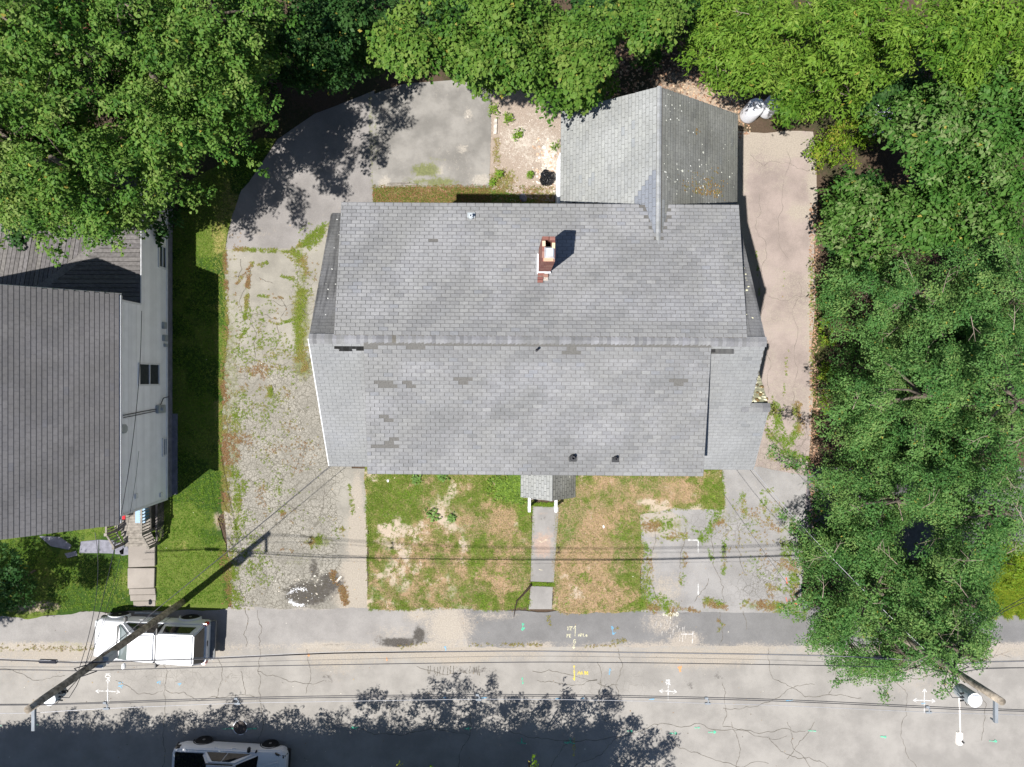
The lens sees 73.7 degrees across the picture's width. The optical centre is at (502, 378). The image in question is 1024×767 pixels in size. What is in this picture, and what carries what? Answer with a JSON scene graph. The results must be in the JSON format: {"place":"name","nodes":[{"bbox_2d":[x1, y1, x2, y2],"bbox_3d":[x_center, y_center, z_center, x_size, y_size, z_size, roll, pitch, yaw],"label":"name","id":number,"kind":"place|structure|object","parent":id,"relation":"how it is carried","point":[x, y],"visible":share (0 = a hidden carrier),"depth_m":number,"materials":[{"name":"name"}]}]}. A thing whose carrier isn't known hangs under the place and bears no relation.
{"place":"outdoors","nodes":[
{"label":"outdoors","id":0,"kind":"place"},
{"bbox_2d":[40,536,127,557],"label":"slate path","id":1,"kind":"structure","parent":0,"point":[101,546],"depth_m":31.46,"materials":[{"name":"grey stone"}]},
{"bbox_2d":[0,138,275,618],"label":"side lawn","id":2,"kind":"structure","parent":0,"point":[74,542],"depth_m":31.49,"materials":[{"name":"green plant"}]},
{"bbox_2d":[0,542,38,617],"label":"shrub","id":3,"kind":"object","parent":2,"relation":"on","point":[11,578],"visible":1,"depth_m":29.52,"materials":[{"name":"green plant"}]},
{"bbox_2d":[24,599,185,730],"bbox_3d":[-14.906,10.603,26.400,0.738,10.401,1.145,23,90,0],"label":"utility pole","id":4,"kind":"object","parent":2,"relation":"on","point":[58,692],"visible":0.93,"depth_m":24.23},
{"bbox_2d":[85,311,141,664],"bbox_3d":[-14.826,3.700,26.151,0.021,3.922,13.011,0,90,0],"label":"service drop","id":5,"kind":"object","parent":4,"relation":"attached to","point":[125,490],"visible":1,"depth_m":26.77,"materials":[{"name":"black rubber"}]},
{"bbox_2d":[84,466,329,667],"bbox_3d":[-10.476,6.651,24.544,11.118,1.115,0.024,-40,90,0],"label":"service drop","id":6,"kind":"object","parent":4,"relation":"attached to","point":[207,567],"visible":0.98,"depth_m":24.93,"materials":[{"name":"black rubber"}]},
{"bbox_2d":[0,693,1023,714],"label":"primary cable","id":7,"kind":"object","parent":4,"relation":"attached to","point":[479,699],"visible":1,"depth_m":22.32,"materials":[{"name":"metal"}]},
{"bbox_2d":[0,662,1023,672],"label":"service cable","id":8,"kind":"object","parent":4,"relation":"attached to","point":[495,662],"visible":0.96,"depth_m":24.56,"materials":[{"name":"black rubber"}]},
{"bbox_2d":[104,501,163,549],"bbox_3d":[-16.512,6.555,30.685,1.865,1.630,2.250,0,90,0],"label":"neighbour porch","id":9,"kind":"object","parent":2,"relation":"on","point":[139,534],"visible":0.78,"depth_m":30.81,"materials":[{"name":"grey wood"}]},
{"bbox_2d":[0,607,485,650],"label":"sidewalk","id":10,"kind":"structure","parent":0,"point":[336,628],"depth_m":31.49,"materials":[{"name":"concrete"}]},
{"bbox_2d":[94,611,216,668],"bbox_3d":[-15.667,11.726,30.560,5.390,1.869,2.320,2,90,0],"label":"pickup truck","id":11,"kind":"object","parent":10,"relation":"on","point":[190,636],"visible":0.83,"depth_m":30.10,"materials":[{"name":"white paint"}]},
{"bbox_2d":[0,616,724,651],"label":"kerb weeds","id":12,"kind":"object","parent":10,"relation":"on","point":[512,645],"visible":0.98,"depth_m":31.48,"materials":[{"name":"green plant"}]},
{"bbox_2d":[221,223,367,608],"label":"driveway","id":13,"kind":"structure","parent":0,"point":[303,563],"depth_m":31.50,"materials":[{"name":"grey gravel"}]},
{"bbox_2d":[216,221,354,609],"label":"driveway weeds","id":14,"kind":"object","parent":13,"relation":"on","point":[301,291],"visible":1,"depth_m":31.48,"materials":[{"name":"green plant"}]},
{"bbox_2d":[45,185,688,615],"bbox_3d":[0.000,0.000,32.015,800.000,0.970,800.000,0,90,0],"label":"ground","id":15,"kind":"structure","parent":0,"point":[221,521],"depth_m":31.53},
{"bbox_2d":[0,175,177,539],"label":"neighbour house","id":16,"kind":"structure","parent":15,"relation":"on","point":[72,338],"depth_m":26.23,"materials":[{"name":"white"}]},
{"bbox_2d":[138,362,159,385],"bbox_3d":[-15.185,-0.200,29.350,0.070,1.760,0.980,0,90,0],"label":"window","id":17,"kind":"structure","parent":16,"relation":"in","point":[149,372],"depth_m":29.32,"materials":[{"name":"black glass"}]},
{"bbox_2d":[158,245,166,269],"bbox_3d":[-15.185,-5.450,30.475,0.070,0.710,1.040,0,90,0],"label":"window","id":18,"kind":"structure","parent":16,"relation":"in","point":[162,254],"depth_m":30.45,"materials":[{"name":"black glass"}]},
{"bbox_2d":[128,546,155,606],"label":"neighbour walk","id":19,"kind":"structure","parent":15,"relation":"on","point":[141,577],"depth_m":31.36,"materials":[{"name":"concrete"}]},
{"bbox_2d":[225,91,373,249],"bbox_3d":[-9.067,-9.157,31.490,9.614,0.001,4.940,-30,90,0],"label":"driveway patch","id":20,"kind":"object","parent":15,"relation":"on","point":[322,160],"visible":0.96,"depth_m":31.49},
{"bbox_2d":[373,80,490,187],"bbox_3d":[-3.241,-11.313,31.478,5.474,0.001,5.016,0,90,0],"label":"concrete pad","id":21,"kind":"object","parent":15,"relation":"on","point":[427,133],"visible":0.94,"depth_m":31.48,"materials":[{"name":"grey concrete"}]},
{"bbox_2d":[373,187,554,203],"bbox_3d":[-1.593,-7.851,31.486,8.757,0.001,2.090,0,90,0],"label":"back strip","id":22,"kind":"object","parent":15,"relation":"on","point":[504,195],"visible":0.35,"depth_m":31.49,"materials":[{"name":"soil"}]},
{"bbox_2d":[372,183,554,203],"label":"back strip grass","id":23,"kind":"structure","parent":22,"relation":"on","point":[393,197],"depth_m":31.47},
{"bbox_2d":[489,87,568,202],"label":"back yard","id":24,"kind":"structure","parent":15,"relation":"on","point":[518,100],"depth_m":31.50,"materials":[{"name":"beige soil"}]},
{"bbox_2d":[490,137,552,198],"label":"yard weeds","id":25,"kind":"object","parent":24,"relation":"on","point":[507,174],"visible":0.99,"depth_m":31.47,"materials":[{"name":"green plant"}]},
{"bbox_2d":[532,138,558,192],"bbox_3d":[2.062,-9.809,31.468,1.401,0.042,2.654,0,90,0],"label":"rubble","id":26,"kind":"object","parent":24,"relation":"on","point":[549,158],"visible":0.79,"depth_m":31.48,"materials":[{"name":"grey stone"}]},
{"bbox_2d":[539,169,554,185],"bbox_3d":[2.058,-9.232,31.298,0.734,0.444,0.761,0,90,0],"label":"trash bag","id":27,"kind":"object","parent":24,"relation":"on","point":[547,178],"visible":1,"depth_m":31.18,"materials":[{"name":"black plastic"}]},
{"bbox_2d":[308,86,770,511],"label":"house","id":28,"kind":"structure","parent":15,"relation":"on","point":[600,316],"depth_m":22.52,"materials":[{"name":"grey"}]},
{"bbox_2d":[529,506,558,608],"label":"front walk","id":29,"kind":"structure","parent":15,"relation":"on","point":[544,520],"depth_m":31.47,"materials":[{"name":"concrete"}]},
{"bbox_2d":[528,502,555,587],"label":"walk joint grass","id":30,"kind":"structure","parent":29,"relation":"on","point":[541,504],"depth_m":31.47,"materials":[{"name":"green plant"}]},
{"bbox_2d":[640,467,806,612],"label":"driveway","id":31,"kind":"structure","parent":15,"relation":"on","point":[733,586],"depth_m":31.49,"materials":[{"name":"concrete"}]},
{"bbox_2d":[639,252,815,624],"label":"parking weeds","id":32,"kind":"object","parent":31,"relation":"on","point":[793,433],"visible":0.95,"depth_m":31.48,"materials":[{"name":"green plant"}]},
{"bbox_2d":[0,645,1023,766],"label":"street","id":33,"kind":"structure","parent":0,"point":[494,730],"depth_m":31.50,"materials":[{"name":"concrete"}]},
{"bbox_2d":[172,736,290,766],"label":"pickup truck","id":34,"kind":"object","parent":33,"relation":"on","point":[205,751],"visible":1,"depth_m":30.42,"materials":[{"name":"white paint"}]},
{"bbox_2d":[233,721,246,734],"bbox_3d":[-12.099,16.089,31.489,0.668,0.010,0.659,0,90,0],"label":"manhole cover","id":35,"kind":"object","parent":33,"relation":"on","point":[240,727],"visible":1,"depth_m":31.48,"materials":[{"name":"metal"}]},
{"bbox_2d":[0,0,1023,615],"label":"forest floor","id":36,"kind":"structure","parent":0,"point":[296,108],"depth_m":31.51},
{"bbox_2d":[0,213,52,251],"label":"shrub","id":37,"kind":"object","parent":36,"relation":"on","point":[17,238],"visible":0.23,"depth_m":28.42,"materials":[{"name":"green plant"}]},
{"bbox_2d":[0,0,130,102],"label":"oak tree","id":38,"kind":"object","parent":36,"relation":"on","point":[26,17],"visible":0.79,"depth_m":21.40,"materials":[{"name":"green plant"}]},
{"bbox_2d":[0,23,140,267],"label":"oak tree","id":39,"kind":"object","parent":36,"relation":"on","point":[14,122],"visible":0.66,"depth_m":21.90,"materials":[{"name":"green plant"}]},
{"bbox_2d":[28,55,148,127],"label":"oak tree","id":40,"kind":"object","parent":36,"relation":"on","point":[107,79],"visible":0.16,"depth_m":27.69,"materials":[{"name":"green plant"}]},
{"bbox_2d":[0,84,217,256],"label":"oak tree","id":41,"kind":"object","parent":36,"relation":"on","point":[99,220],"visible":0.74,"depth_m":22.90,"materials":[{"name":"green plant"}]},
{"bbox_2d":[49,0,259,112],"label":"oak tree","id":42,"kind":"object","parent":36,"relation":"on","point":[125,17],"visible":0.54,"depth_m":22.78,"materials":[{"name":"green plant"}]},
{"bbox_2d":[142,203,185,249],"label":"shrub","id":43,"kind":"object","parent":36,"relation":"on","point":[160,232],"visible":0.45,"depth_m":29.73,"materials":[{"name":"green plant"}]},
{"bbox_2d":[95,8,283,207],"bbox_3d":[-11.633,-10.040,25.950,5.534,11.340,8.259,-44,90,0],"label":"oak tree","id":44,"kind":"object","parent":36,"relation":"on","point":[154,127],"visible":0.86,"depth_m":21.92,"materials":[{"name":"green plant"}]},
{"bbox_2d":[171,0,304,113],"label":"oak tree","id":45,"kind":"object","parent":36,"relation":"on","point":[239,16],"visible":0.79,"depth_m":22.16,"materials":[{"name":"green plant"}]},
{"bbox_2d":[201,52,292,177],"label":"oak tree","id":46,"kind":"object","parent":36,"relation":"on","point":[246,118],"visible":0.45,"depth_m":24.58,"materials":[{"name":"green plant"}]},
{"bbox_2d":[246,38,293,97],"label":"shrub","id":47,"kind":"object","parent":36,"relation":"on","point":[268,85],"visible":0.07,"depth_m":29.45,"materials":[{"name":"green plant"}]},
{"bbox_2d":[265,41,335,96],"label":"understory tree","id":48,"kind":"object","parent":36,"relation":"on","point":[295,79],"visible":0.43,"depth_m":28.34,"materials":[{"name":"green plant"}]},
{"bbox_2d":[251,0,391,74],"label":"understory tree","id":49,"kind":"object","parent":36,"relation":"on","point":[298,40],"visible":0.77,"depth_m":25.50,"materials":[{"name":"green plant"}]},
{"bbox_2d":[282,44,399,95],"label":"understory tree","id":50,"kind":"object","parent":36,"relation":"on","point":[358,70],"visible":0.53,"depth_m":27.69,"materials":[{"name":"green plant"}]},
{"bbox_2d":[297,0,419,56],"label":"understory tree","id":51,"kind":"object","parent":36,"relation":"on","point":[373,13],"visible":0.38,"depth_m":26.23,"materials":[{"name":"green plant"}]},
{"bbox_2d":[375,0,551,35],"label":"tree","id":52,"kind":"object","parent":36,"relation":"on","point":[428,19],"visible":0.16,"depth_m":28.35,"materials":[{"name":"green plant"}]},
{"bbox_2d":[364,0,580,101],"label":"maple tree","id":53,"kind":"object","parent":36,"relation":"on","point":[483,58],"visible":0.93,"depth_m":21.92,"materials":[{"name":"green plant"}]},
{"bbox_2d":[501,0,629,129],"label":"maple tree","id":54,"kind":"object","parent":36,"relation":"on","point":[581,68],"visible":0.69,"depth_m":21.83,"materials":[{"name":"green plant"}]},
{"bbox_2d":[562,0,632,27],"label":"understory tree","id":55,"kind":"object","parent":36,"relation":"on","point":[598,3],"visible":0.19,"depth_m":26.33,"materials":[{"name":"green plant"}]},
{"bbox_2d":[629,49,664,74],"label":"shrub","id":56,"kind":"object","parent":36,"relation":"on","point":[652,57],"visible":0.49,"depth_m":30.68,"materials":[{"name":"green plant"}]},
{"bbox_2d":[604,0,695,58],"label":"maple tree","id":57,"kind":"object","parent":36,"relation":"on","point":[651,22],"visible":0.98,"depth_m":22.65,"materials":[{"name":"green plant"}]},
{"bbox_2d":[603,41,750,137],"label":"leaf litter","id":58,"kind":"object","parent":36,"relation":"on","point":[663,73],"visible":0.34,"depth_m":31.48,"materials":[{"name":"plant"}]},
{"bbox_2d":[685,0,760,34],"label":"shrub","id":59,"kind":"object","parent":36,"relation":"on","point":[691,24],"visible":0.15,"depth_m":28.81,"materials":[{"name":"green plant"}]},
{"bbox_2d":[671,0,829,101],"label":"ash tree","id":60,"kind":"object","parent":36,"relation":"on","point":[768,57],"visible":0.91,"depth_m":23.81,"materials":[{"name":"green plant"}]},
{"bbox_2d":[740,98,763,123],"bbox_3d":[11.280,-12.120,30.710,0.780,1.540,0.780,0,90,0],"label":"gas tank","id":61,"kind":"object","parent":36,"relation":"on","point":[751,110],"visible":0.98,"depth_m":30.36,"materials":[{"name":"white metal"}]},
{"bbox_2d":[760,96,779,118],"bbox_3d":[12.120,-12.320,30.735,0.760,1.490,0.760,0,90,0],"label":"gas tank","id":62,"kind":"object","parent":36,"relation":"on","point":[767,113],"visible":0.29,"depth_m":30.60,"materials":[{"name":"white metal"}]},
{"bbox_2d":[763,35,874,128],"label":"ash tree","id":63,"kind":"object","parent":36,"relation":"on","point":[793,95],"visible":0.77,"depth_m":25.64,"materials":[{"name":"green plant"}]},
{"bbox_2d":[814,361,837,416],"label":"shrub","id":64,"kind":"object","parent":36,"relation":"on","point":[821,377],"visible":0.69,"depth_m":30.46,"materials":[{"name":"green plant"}]},
{"bbox_2d":[814,287,837,349],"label":"shrub","id":65,"kind":"object","parent":36,"relation":"on","point":[826,343],"visible":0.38,"depth_m":30.27,"materials":[{"name":"green plant"}]},
{"bbox_2d":[802,119,861,174],"bbox_3d":[14.302,-10.133,30.267,2.710,2.706,2.610,0,90,0],"label":"shrub","id":66,"kind":"object","parent":36,"relation":"on","point":[822,145],"visible":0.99,"depth_m":29.43,"materials":[{"name":"green plant"}]},
{"bbox_2d":[804,499,874,570],"bbox_3d":[15.211,7.064,30.244,3.657,2.752,3.578,0,90,0],"label":"shrub","id":67,"kind":"object","parent":36,"relation":"on","point":[822,508],"visible":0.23,"depth_m":29.96,"materials":[{"name":"green plant"}]},
{"bbox_2d":[777,508,931,658],"bbox_3d":[13.782,7.899,27.667,7.457,7.906,5.918,0,90,0],"label":"locust tree","id":68,"kind":"object","parent":36,"relation":"on","point":[874,578],"visible":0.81,"depth_m":26.49,"materials":[{"name":"green plant"}]},
{"bbox_2d":[785,0,924,100],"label":"ash tree","id":69,"kind":"object","parent":36,"relation":"on","point":[850,27],"visible":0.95,"depth_m":23.40,"materials":[{"name":"green plant"}]},
{"bbox_2d":[764,422,948,567],"bbox_3d":[14.386,4.359,27.423,8.213,8.394,5.544,0,90,0],"label":"locust tree","id":70,"kind":"object","parent":36,"relation":"on","point":[881,501],"visible":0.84,"depth_m":26.37,"materials":[{"name":"green plant"}]},
{"bbox_2d":[820,235,892,289],"bbox_3d":[15.709,-5.148,30.159,3.962,2.922,2.661,0,90,0],"label":"shrub","id":71,"kind":"object","parent":36,"relation":"on","point":[836,254],"visible":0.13,"depth_m":29.22,"materials":[{"name":"green plant"}]},
{"bbox_2d":[820,616,899,705],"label":"locust sapling","id":72,"kind":"object","parent":36,"relation":"on","point":[851,645],"visible":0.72,"depth_m":27.04,"materials":[{"name":"green plant"}]},
{"bbox_2d":[836,103,886,150],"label":"shrub","id":73,"kind":"object","parent":36,"relation":"on","point":[853,127],"visible":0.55,"depth_m":29.34,"materials":[{"name":"green plant"}]},
{"bbox_2d":[831,165,900,228],"bbox_3d":[15.984,-8.293,30.243,3.318,2.753,2.987,-45,90,0],"label":"shrub","id":74,"kind":"object","parent":36,"relation":"on","point":[872,176],"visible":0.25,"depth_m":29.48,"materials":[{"name":"green plant"}]},
{"bbox_2d":[777,583,968,687],"bbox_3d":[15.415,10.368,28.029,6.334,7.181,7.642,-33,90,0],"label":"locust tree","id":75,"kind":"object","parent":36,"relation":"on","point":[867,627],"visible":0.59,"depth_m":26.26,"materials":[{"name":"green plant"}]},
{"bbox_2d":[813,164,935,274],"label":"cherry tree","id":76,"kind":"object","parent":36,"relation":"on","point":[870,212],"visible":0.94,"depth_m":25.54,"materials":[{"name":"green plant"}]},
{"bbox_2d":[826,55,935,127],"bbox_3d":[16.228,-12.447,29.476,5.844,4.288,3.919,0,90,0],"label":"shrub","id":77,"kind":"object","parent":36,"relation":"on","point":[907,83],"visible":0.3,"depth_m":27.93,"materials":[{"name":"green plant"}]},
{"bbox_2d":[808,229,958,370],"bbox_3d":[15.430,-3.226,27.362,6.229,8.517,5.891,0,90,0],"label":"locust tree","id":78,"kind":"object","parent":36,"relation":"on","point":[901,288],"visible":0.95,"depth_m":26.86,"materials":[{"name":"green plant"}]},
{"bbox_2d":[814,325,963,473],"bbox_3d":[15.276,0.587,27.237,8.019,8.767,5.924,0,90,0],"label":"locust tree","id":79,"kind":"object","parent":36,"relation":"on","point":[885,396],"visible":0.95,"depth_m":25.14,"materials":[{"name":"green plant"}]},
{"bbox_2d":[835,594,1005,744],"bbox_3d":[15.465,11.218,26.400,1.022,10.401,3.003,0,90,0],"label":"utility pole","id":80,"kind":"object","parent":36,"relation":"on","point":[969,696],"visible":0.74,"depth_m":22.67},
{"bbox_2d":[0,650,1023,663],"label":"telephone cable","id":81,"kind":"object","parent":80,"relation":"attached to","point":[55,661],"visible":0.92,"depth_m":25.02,"materials":[{"name":"metal"}]},
{"bbox_2d":[94,656,1014,667],"bbox_3d":[0.404,10.339,24.923,38.975,1.070,0.103,0,90,0],"label":"thin cable","id":82,"kind":"object","parent":80,"relation":"attached to","point":[578,656],"visible":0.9,"depth_m":25.14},
{"bbox_2d":[846,499,1009,653],"bbox_3d":[16.881,8.318,27.436,8.700,8.367,5.164,18,90,0],"label":"locust tree","id":83,"kind":"object","parent":36,"relation":"on","point":[941,571],"visible":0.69,"depth_m":25.18,"materials":[{"name":"green plant"}]},
{"bbox_2d":[878,402,981,484],"bbox_3d":[18.517,2.590,29.788,5.479,3.663,4.148,0,90,0],"label":"shrub","id":84,"kind":"object","parent":36,"relation":"on","point":[901,449],"visible":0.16,"depth_m":28.51,"materials":[{"name":"green plant"}]},
{"bbox_2d":[852,577,1008,699],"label":"locust tree","id":85,"kind":"object","parent":36,"relation":"on","point":[976,643],"visible":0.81,"depth_m":23.86,"materials":[{"name":"green plant"}]},
{"bbox_2d":[897,299,978,379],"bbox_3d":[19.136,-1.761,29.647,4.735,3.947,4.158,0,90,0],"label":"shrub","id":86,"kind":"object","parent":36,"relation":"on","point":[957,336],"visible":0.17,"depth_m":28.27,"materials":[{"name":"green plant"}]},
{"bbox_2d":[907,55,970,115],"bbox_3d":[20.158,-12.736,29.605,5.898,4.031,4.096,0,90,0],"label":"shrub","id":87,"kind":"object","parent":36,"relation":"on","point":[923,71],"visible":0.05,"depth_m":28.91,"materials":[{"name":"green plant"}]},
{"bbox_2d":[857,72,1021,214],"bbox_3d":[16.885,-8.759,26.967,7.852,9.306,5.984,0,90,0],"label":"cherry tree","id":88,"kind":"object","parent":36,"relation":"on","point":[949,126],"visible":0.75,"depth_m":23.40,"materials":[{"name":"green plant"}]},
{"bbox_2d":[876,420,1023,597],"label":"locust tree","id":89,"kind":"object","parent":36,"relation":"on","point":[997,522],"visible":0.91,"depth_m":24.76,"materials":[{"name":"green plant"}]},
{"bbox_2d":[889,0,1023,106],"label":"ash tree","id":90,"kind":"object","parent":36,"relation":"on","point":[976,44],"visible":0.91,"depth_m":22.67,"materials":[{"name":"green plant"}]},
{"bbox_2d":[893,156,1023,256],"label":"cherry tree","id":91,"kind":"object","parent":36,"relation":"on","point":[966,202],"visible":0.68,"depth_m":24.52,"materials":[{"name":"green plant"}]},
{"bbox_2d":[894,326,1023,504],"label":"locust tree","id":92,"kind":"object","parent":36,"relation":"on","point":[973,424],"visible":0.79,"depth_m":25.17,"materials":[{"name":"green plant"}]},
{"bbox_2d":[913,220,1023,387],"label":"locust tree","id":93,"kind":"object","parent":36,"relation":"on","point":[1006,279],"visible":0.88,"depth_m":25.32,"materials":[{"name":"green plant"}]},
{"bbox_2d":[923,206,1023,285],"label":"shrub","id":94,"kind":"object","parent":36,"relation":"on","point":[976,236],"visible":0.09,"depth_m":28.45,"materials":[{"name":"green plant"}]},
{"bbox_2d":[948,47,1023,206],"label":"cherry tree","id":95,"kind":"object","parent":36,"relation":"on","point":[1012,141],"visible":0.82,"depth_m":22.87,"materials":[{"name":"green plant"}]},
{"bbox_2d":[964,328,1023,422],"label":"shrub","id":96,"kind":"object","parent":36,"relation":"on","point":[1019,351],"visible":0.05,"depth_m":28.66,"materials":[{"name":"green plant"}]},
{"bbox_2d":[984,552,1023,620],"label":"tall grass","id":97,"kind":"structure","parent":36,"relation":"on","point":[1006,597],"depth_m":31.39,"materials":[{"name":"green plant"}]},
{"bbox_2d":[995,537,1023,595],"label":"shrub","id":98,"kind":"object","parent":36,"relation":"on","point":[1019,562],"visible":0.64,"depth_m":29.83,"materials":[{"name":"green plant"}]},
{"bbox_2d":[363,467,726,612],"bbox_3d":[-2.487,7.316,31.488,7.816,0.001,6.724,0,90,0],"label":"front lawn","id":99,"kind":"structure","parent":0,"point":[388,531],"depth_m":31.49,"materials":[{"name":"plant"}]},
{"bbox_2d":[484,474,526,504],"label":"porch groundcover","id":100,"kind":"object","parent":99,"relation":"on","point":[503,487],"visible":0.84,"depth_m":31.41,"materials":[{"name":"green plant"}]},
{"bbox_2d":[551,470,725,615],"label":"front lawn","id":101,"kind":"structure","parent":0,"point":[651,509],"depth_m":31.49,"materials":[{"name":"plant"}]},
{"bbox_2d":[456,607,1023,648],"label":"sidewalk","id":102,"kind":"structure","parent":0,"point":[640,629],"depth_m":31.49,"materials":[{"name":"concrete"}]},
{"bbox_2d":[735,131,816,517],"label":"driveway","id":103,"kind":"structure","parent":0,"point":[777,187],"depth_m":31.49,"materials":[{"name":"beige concrete"}]},
{"bbox_2d":[808,203,820,532],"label":"leaf litter","id":104,"kind":"object","parent":103,"relation":"on","point":[810,380],"visible":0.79,"depth_m":31.48,"materials":[{"name":"plant"}]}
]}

